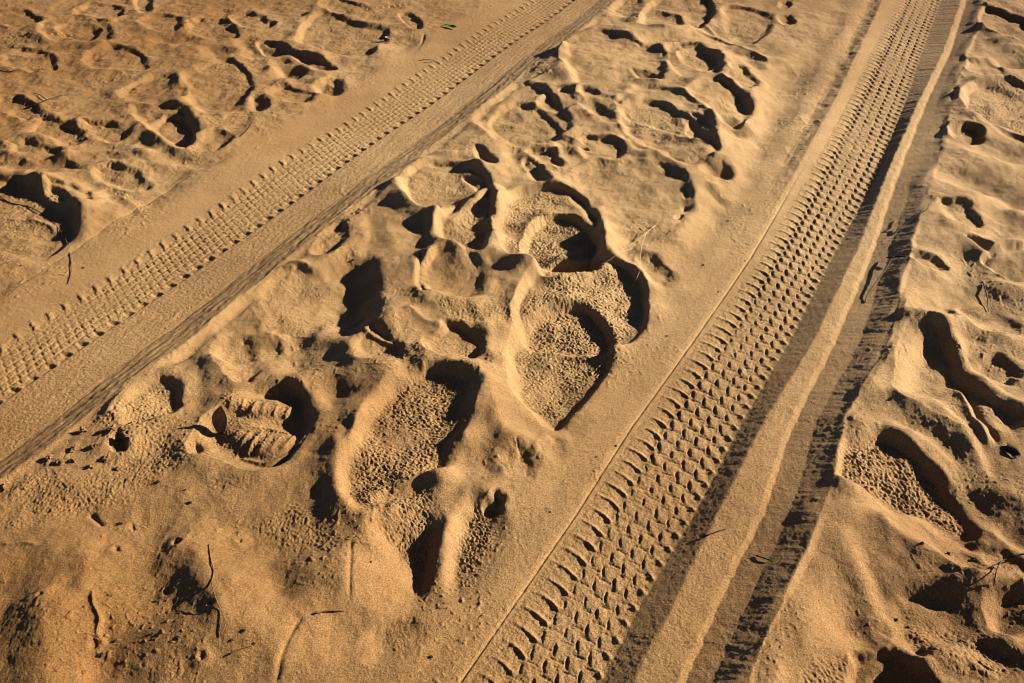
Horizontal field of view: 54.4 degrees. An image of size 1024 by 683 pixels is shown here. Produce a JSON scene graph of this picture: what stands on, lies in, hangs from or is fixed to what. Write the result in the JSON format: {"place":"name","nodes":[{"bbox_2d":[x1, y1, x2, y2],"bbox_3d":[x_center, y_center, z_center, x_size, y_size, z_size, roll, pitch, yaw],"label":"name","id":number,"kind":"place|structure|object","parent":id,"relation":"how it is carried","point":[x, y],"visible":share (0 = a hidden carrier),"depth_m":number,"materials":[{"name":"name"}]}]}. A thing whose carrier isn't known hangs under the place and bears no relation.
{"place":"outdoors","nodes":[
{"label":"outdoors","id":0,"kind":"place"},
{"bbox_2d":[0,0,1023,682],"bbox_3d":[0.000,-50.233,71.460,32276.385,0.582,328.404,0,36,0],"label":"sand ground","id":1,"kind":"structure","parent":0,"point":[340,336],"depth_m":2.34,"materials":[{"name":"beige sand"}]},
{"bbox_2d":[0,483,7,492],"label":"clod","id":2,"kind":"object","parent":1,"relation":"on","point":[3,487],"visible":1,"depth_m":2.03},
{"bbox_2d":[0,196,71,282],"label":"root","id":3,"kind":"object","parent":1,"relation":"on","point":[50,220],"visible":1,"depth_m":2.98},
{"bbox_2d":[0,173,80,264],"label":"footprint","id":4,"kind":"object","parent":1,"relation":"on","point":[28,233],"visible":1,"depth_m":2.98},
{"bbox_2d":[24,93,68,108],"bbox_3d":[-1.725,-0.894,3.682,0.126,0.022,0.127,0,36,0],"label":"twig","id":5,"kind":"object","parent":1,"relation":"on","point":[44,100],"visible":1,"depth_m":3.66,"materials":[{"name":"brown wood"}]},
{"bbox_2d":[45,454,52,460],"bbox_3d":[-0.977,0.245,2.099,0.016,0.012,0.018,-5,36,-6],"label":"clod","id":6,"kind":"object","parent":1,"relation":"on","point":[48,457],"visible":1,"depth_m":2.10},
{"bbox_2d":[55,459,63,464],"bbox_3d":[-0.951,0.254,2.092,0.018,0.015,0.018,-20,41,-25],"label":"clod","id":7,"kind":"object","parent":1,"relation":"on","point":[58,461],"visible":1,"depth_m":2.09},
{"bbox_2d":[70,446,77,452],"bbox_3d":[-0.937,0.230,2.122,0.016,0.019,0.022,18,40,23],"label":"clod","id":8,"kind":"object","parent":1,"relation":"on","point":[73,449],"visible":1,"depth_m":2.12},
{"bbox_2d":[38,14,113,41],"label":"footprint","id":9,"kind":"object","parent":1,"relation":"on","point":[85,28],"visible":0.95,"depth_m":4.33},
{"bbox_2d":[77,426,86,434],"bbox_3d":[-0.936,0.198,2.169,0.020,0.022,0.024,14,38,19],"label":"clod","id":10,"kind":"object","parent":1,"relation":"on","point":[82,430],"visible":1,"depth_m":2.17,"materials":[{"name":"beige sand"}]},
{"bbox_2d":[86,463,94,468],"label":"clod","id":11,"kind":"object","parent":1,"relation":"on","point":[90,465],"visible":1,"depth_m":2.08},
{"bbox_2d":[90,442,97,448],"bbox_3d":[-0.892,0.222,2.126,0.019,0.013,0.017,-16,39,-21],"label":"clod","id":12,"kind":"object","parent":1,"relation":"on","point":[94,445],"visible":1,"depth_m":2.12,"materials":[{"name":"beige sand"}]},
{"bbox_2d":[102,453,110,462],"bbox_3d":[-0.857,0.246,2.104,0.018,0.017,0.022,-13,38,-17],"label":"clod","id":13,"kind":"object","parent":1,"relation":"on","point":[106,457],"visible":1,"depth_m":2.10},
{"bbox_2d":[106,424,116,431],"bbox_3d":[-0.870,0.191,2.162,0.021,0.020,0.024,-10,37,-13],"label":"clod","id":14,"kind":"object","parent":1,"relation":"on","point":[110,428],"visible":1,"depth_m":2.16,"materials":[{"name":"beige sand"}]},
{"bbox_2d":[84,41,149,70],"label":"footprint","id":15,"kind":"object","parent":1,"relation":"on","point":[112,55],"visible":1,"depth_m":4.05},
{"bbox_2d":[121,431,130,439],"bbox_3d":[-0.832,0.203,2.145,0.021,0.018,0.020,0,36,0],"label":"clod","id":16,"kind":"object","parent":1,"relation":"on","point":[126,435],"visible":1,"depth_m":2.14,"materials":[{"name":"beige sand"}]},
{"bbox_2d":[119,72,185,102],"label":"footprint","id":17,"kind":"object","parent":1,"relation":"on","point":[158,87],"visible":0.92,"depth_m":3.78},
{"bbox_2d":[138,12,181,31],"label":"footprint","id":18,"kind":"object","parent":1,"relation":"on","point":[165,22],"visible":1,"depth_m":4.41},
{"bbox_2d":[152,113,196,146],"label":"footprint","id":19,"kind":"object","parent":1,"relation":"on","point":[177,130],"visible":0.9,"depth_m":3.50},
{"bbox_2d":[180,57,253,112],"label":"footprint","id":20,"kind":"object","parent":1,"relation":"on","point":[219,85],"visible":0.96,"depth_m":3.82},
{"bbox_2d":[208,544,225,635],"bbox_3d":[-0.534,0.439,1.797,0.014,0.037,0.242,-13,38,-17],"label":"root","id":21,"kind":"object","parent":1,"relation":"on","point":[213,589],"visible":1,"depth_m":1.78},
{"bbox_2d":[228,644,253,654],"bbox_3d":[-0.460,0.523,1.692,0.043,0.006,0.003,-16,39,-20],"label":"root","id":22,"kind":"object","parent":1,"relation":"on","point":[239,649],"visible":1,"depth_m":1.69,"materials":[{"name":"brown wood"}]},
{"bbox_2d":[189,377,314,469],"bbox_3d":[-0.565,0.184,2.198,0.263,0.039,0.308,0,36,0],"label":"footprint","id":23,"kind":"object","parent":1,"relation":"on","point":[269,424],"visible":0.97,"depth_m":2.20},
{"bbox_2d":[212,406,226,432],"bbox_3d":[-0.638,0.175,2.179,0.027,0.063,0.036,-28,44,-33],"label":"dead leaf","id":24,"kind":"object","parent":23,"relation":"on","point":[219,419],"visible":1,"depth_m":2.19,"materials":[{"name":"brown plant"}]},
{"bbox_2d":[256,40,337,70],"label":"footprint","id":25,"kind":"object","parent":1,"relation":"on","point":[274,48],"visible":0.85,"depth_m":4.09},
{"bbox_2d":[0,0,616,478],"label":"tyre track","id":26,"kind":"structure","parent":1,"relation":"on","point":[90,336],"depth_m":2.93,"materials":[{"name":"beige sand"}]},
{"bbox_2d":[315,610,344,613],"bbox_3d":[-0.324,0.479,1.770,0.053,0.010,0.006,-8,37,-10],"label":"twig","id":27,"kind":"object","parent":1,"relation":"on","point":[317,612],"visible":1,"depth_m":1.77,"materials":[{"name":"brown wood"}]},
{"bbox_2d":[296,8,389,56],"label":"footprint","id":28,"kind":"object","parent":1,"relation":"on","point":[326,29],"visible":0.96,"depth_m":4.31},
{"bbox_2d":[364,473,443,592],"bbox_3d":[-0.212,0.373,1.945,0.155,0.065,0.267,0,36,0],"label":"footprint","id":29,"kind":"object","parent":1,"relation":"on","point":[403,523],"visible":1,"depth_m":1.96},
{"bbox_2d":[338,360,481,510],"bbox_3d":[-0.223,0.197,2.149,0.241,0.048,0.487,7,37,9],"label":"footprint","id":30,"kind":"object","parent":1,"relation":"on","point":[410,424],"visible":1,"depth_m":2.18},
{"bbox_2d":[399,12,422,28],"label":"footprint","id":31,"kind":"object","parent":1,"relation":"on","point":[411,19],"visible":0.97,"depth_m":4.43},
{"bbox_2d":[398,157,493,211],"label":"footprint","id":32,"kind":"object","parent":1,"relation":"on","point":[443,185],"visible":0.87,"depth_m":3.16},
{"bbox_2d":[441,24,456,27],"bbox_3d":[-0.274,-1.373,4.331,0.079,0.011,0.021,14,38,18],"label":"green leaf","id":33,"kind":"object","parent":1,"relation":"on","point":[451,26],"visible":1,"depth_m":4.33,"materials":[{"name":"green plant"}]},
{"bbox_2d":[420,240,491,296],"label":"footprint","id":34,"kind":"object","parent":1,"relation":"on","point":[452,267],"visible":0.93,"depth_m":2.70},
{"bbox_2d":[436,185,497,250],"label":"footprint","id":35,"kind":"object","parent":1,"relation":"on","point":[468,223],"visible":0.91,"depth_m":2.92},
{"bbox_2d":[445,493,510,611],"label":"footprint","id":36,"kind":"object","parent":1,"relation":"on","point":[479,541],"visible":1,"depth_m":1.93},
{"bbox_2d":[472,80,573,146],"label":"footprint","id":37,"kind":"object","parent":1,"relation":"on","point":[525,113],"visible":0.96,"depth_m":3.59},
{"bbox_2d":[493,179,604,253],"bbox_3d":[0.104,-0.354,2.907,0.319,0.063,0.490,0,36,0],"label":"footprint","id":38,"kind":"object","parent":1,"relation":"on","point":[519,211],"visible":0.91,"depth_m":3.00},
{"bbox_2d":[508,299,615,430],"bbox_3d":[0.124,0.057,2.405,0.270,0.060,0.508,0,36,0],"label":"footprint","id":39,"kind":"object","parent":1,"relation":"on","point":[560,355],"visible":1,"depth_m":2.43},
{"bbox_2d":[521,213,604,269],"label":"footprint","id":40,"kind":"object","parent":1,"relation":"on","point":[549,240],"visible":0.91,"depth_m":2.87},
{"bbox_2d":[512,247,648,344],"bbox_3d":[0.180,-0.111,2.593,0.362,0.073,0.411,0,36,0],"label":"footprint","id":41,"kind":"object","parent":1,"relation":"on","point":[613,296],"visible":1,"depth_m":2.65},
{"bbox_2d":[600,227,652,285],"bbox_3d":[0.368,-0.243,2.772,0.119,0.035,0.271,28,44,33],"label":"dry straw","id":42,"kind":"object","parent":41,"relation":"on","point":[631,248],"visible":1,"depth_m":2.76,"materials":[{"name":"beige plant"}]},
{"bbox_2d":[562,29,667,83],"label":"footprint","id":43,"kind":"object","parent":1,"relation":"on","point":[626,56],"visible":0.92,"depth_m":3.99},
{"bbox_2d":[566,158,696,243],"bbox_3d":[0.367,-0.440,3.025,0.397,0.054,0.557,0,36,0],"label":"footprint","id":44,"kind":"object","parent":1,"relation":"on","point":[631,201],"visible":1,"depth_m":3.06},
{"bbox_2d":[617,98,720,164],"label":"footprint","id":45,"kind":"object","parent":1,"relation":"on","point":[670,130],"visible":0.99,"depth_m":3.45},
{"bbox_2d":[639,0,715,27],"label":"footprint","id":46,"kind":"object","parent":1,"relation":"on","point":[697,13],"visible":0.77,"depth_m":4.52},
{"bbox_2d":[665,42,726,76],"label":"footprint","id":47,"kind":"object","parent":1,"relation":"on","point":[688,59],"visible":1,"depth_m":4.00},
{"bbox_2d":[687,73,753,129],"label":"footprint","id":48,"kind":"object","parent":1,"relation":"on","point":[726,99],"visible":0.98,"depth_m":3.67},
{"bbox_2d":[461,0,984,682],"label":"tyre track","id":49,"kind":"structure","parent":1,"relation":"on","point":[737,430],"depth_m":2.20,"materials":[{"name":"beige sand"}]},
{"bbox_2d":[701,528,726,537],"bbox_3d":[0.395,0.373,1.938,0.056,0.009,0.008,-11,37,-14],"label":"twig","id":50,"kind":"object","parent":49,"relation":"on","point":[703,536],"visible":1,"depth_m":1.93,"materials":[{"name":"brown wood"}]},
{"bbox_2d":[865,256,906,302],"bbox_3d":[0.976,-0.176,2.660,0.053,0.033,0.242,27,44,32],"label":"twig","id":51,"kind":"object","parent":49,"relation":"on","point":[883,272],"visible":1,"depth_m":2.68,"materials":[{"name":"wood"}]},
{"bbox_2d":[893,203,928,234],"bbox_3d":[1.165,-0.354,2.890,0.172,0.043,0.018,-27,44,-32],"label":"twig","id":52,"kind":"object","parent":49,"relation":"on","point":[909,220],"visible":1,"depth_m":2.88,"materials":[{"name":"wood"}]},
{"bbox_2d":[722,4,772,44],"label":"footprint","id":53,"kind":"object","parent":1,"relation":"on","point":[744,25],"visible":1,"depth_m":4.40},
{"bbox_2d":[780,647,850,682],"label":"footprint","id":54,"kind":"object","parent":1,"relation":"on","point":[824,665],"visible":1,"depth_m":1.67},
{"bbox_2d":[847,647,937,682],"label":"footprint","id":55,"kind":"object","parent":1,"relation":"on","point":[892,665],"visible":1,"depth_m":1.69},
{"bbox_2d":[835,426,977,542],"bbox_3d":[0.823,0.286,2.059,0.306,0.069,0.212,20,41,26],"label":"footprint","id":56,"kind":"object","parent":1,"relation":"on","point":[890,470],"visible":0.94,"depth_m":2.07},
{"bbox_2d":[897,579,961,610],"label":"footprint","id":57,"kind":"object","parent":1,"relation":"on","point":[928,594],"visible":1,"depth_m":1.81},
{"bbox_2d":[911,250,948,271],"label":"footprint","id":58,"kind":"object","parent":1,"relation":"on","point":[931,260],"visible":0.99,"depth_m":2.72},
{"bbox_2d":[895,310,1023,430],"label":"footprint","id":59,"kind":"object","parent":1,"relation":"on","point":[932,373],"visible":1,"depth_m":2.33},
{"bbox_2d":[983,283,988,311],"bbox_3d":[1.243,-0.117,2.610,0.005,0.025,0.103,6,37,8],"label":"twig","id":60,"kind":"object","parent":1,"relation":"on","point":[986,295],"visible":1,"depth_m":2.61,"materials":[{"name":"wood"}]},
{"bbox_2d":[961,74,1023,134],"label":"footprint","id":61,"kind":"object","parent":1,"relation":"on","point":[996,99],"visible":0.94,"depth_m":3.68},
{"bbox_2d":[978,4,1023,41],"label":"footprint","id":62,"kind":"object","parent":1,"relation":"on","point":[1003,21],"visible":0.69,"depth_m":4.39},
{"bbox_2d":[981,239,1023,281],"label":"footprint","id":63,"kind":"object","parent":1,"relation":"on","point":[1006,259],"visible":0.97,"depth_m":2.74},
{"bbox_2d":[985,583,1023,638],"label":"footprint","id":64,"kind":"object","parent":1,"relation":"on","point":[1004,609],"visible":0.92,"depth_m":1.79},
{"bbox_2d":[990,553,1023,585],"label":"branch","id":65,"kind":"object","parent":1,"relation":"on","point":[1000,562],"visible":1,"depth_m":1.86,"materials":[{"name":"brown plant"}]},
{"bbox_2d":[1001,446,1020,455],"bbox_3d":[1.058,0.232,2.112,0.042,0.011,0.016,26,44,31],"label":"seed shell","id":66,"kind":"object","parent":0,"point":[1012,450],"visible":1,"depth_m":2.12}
]}

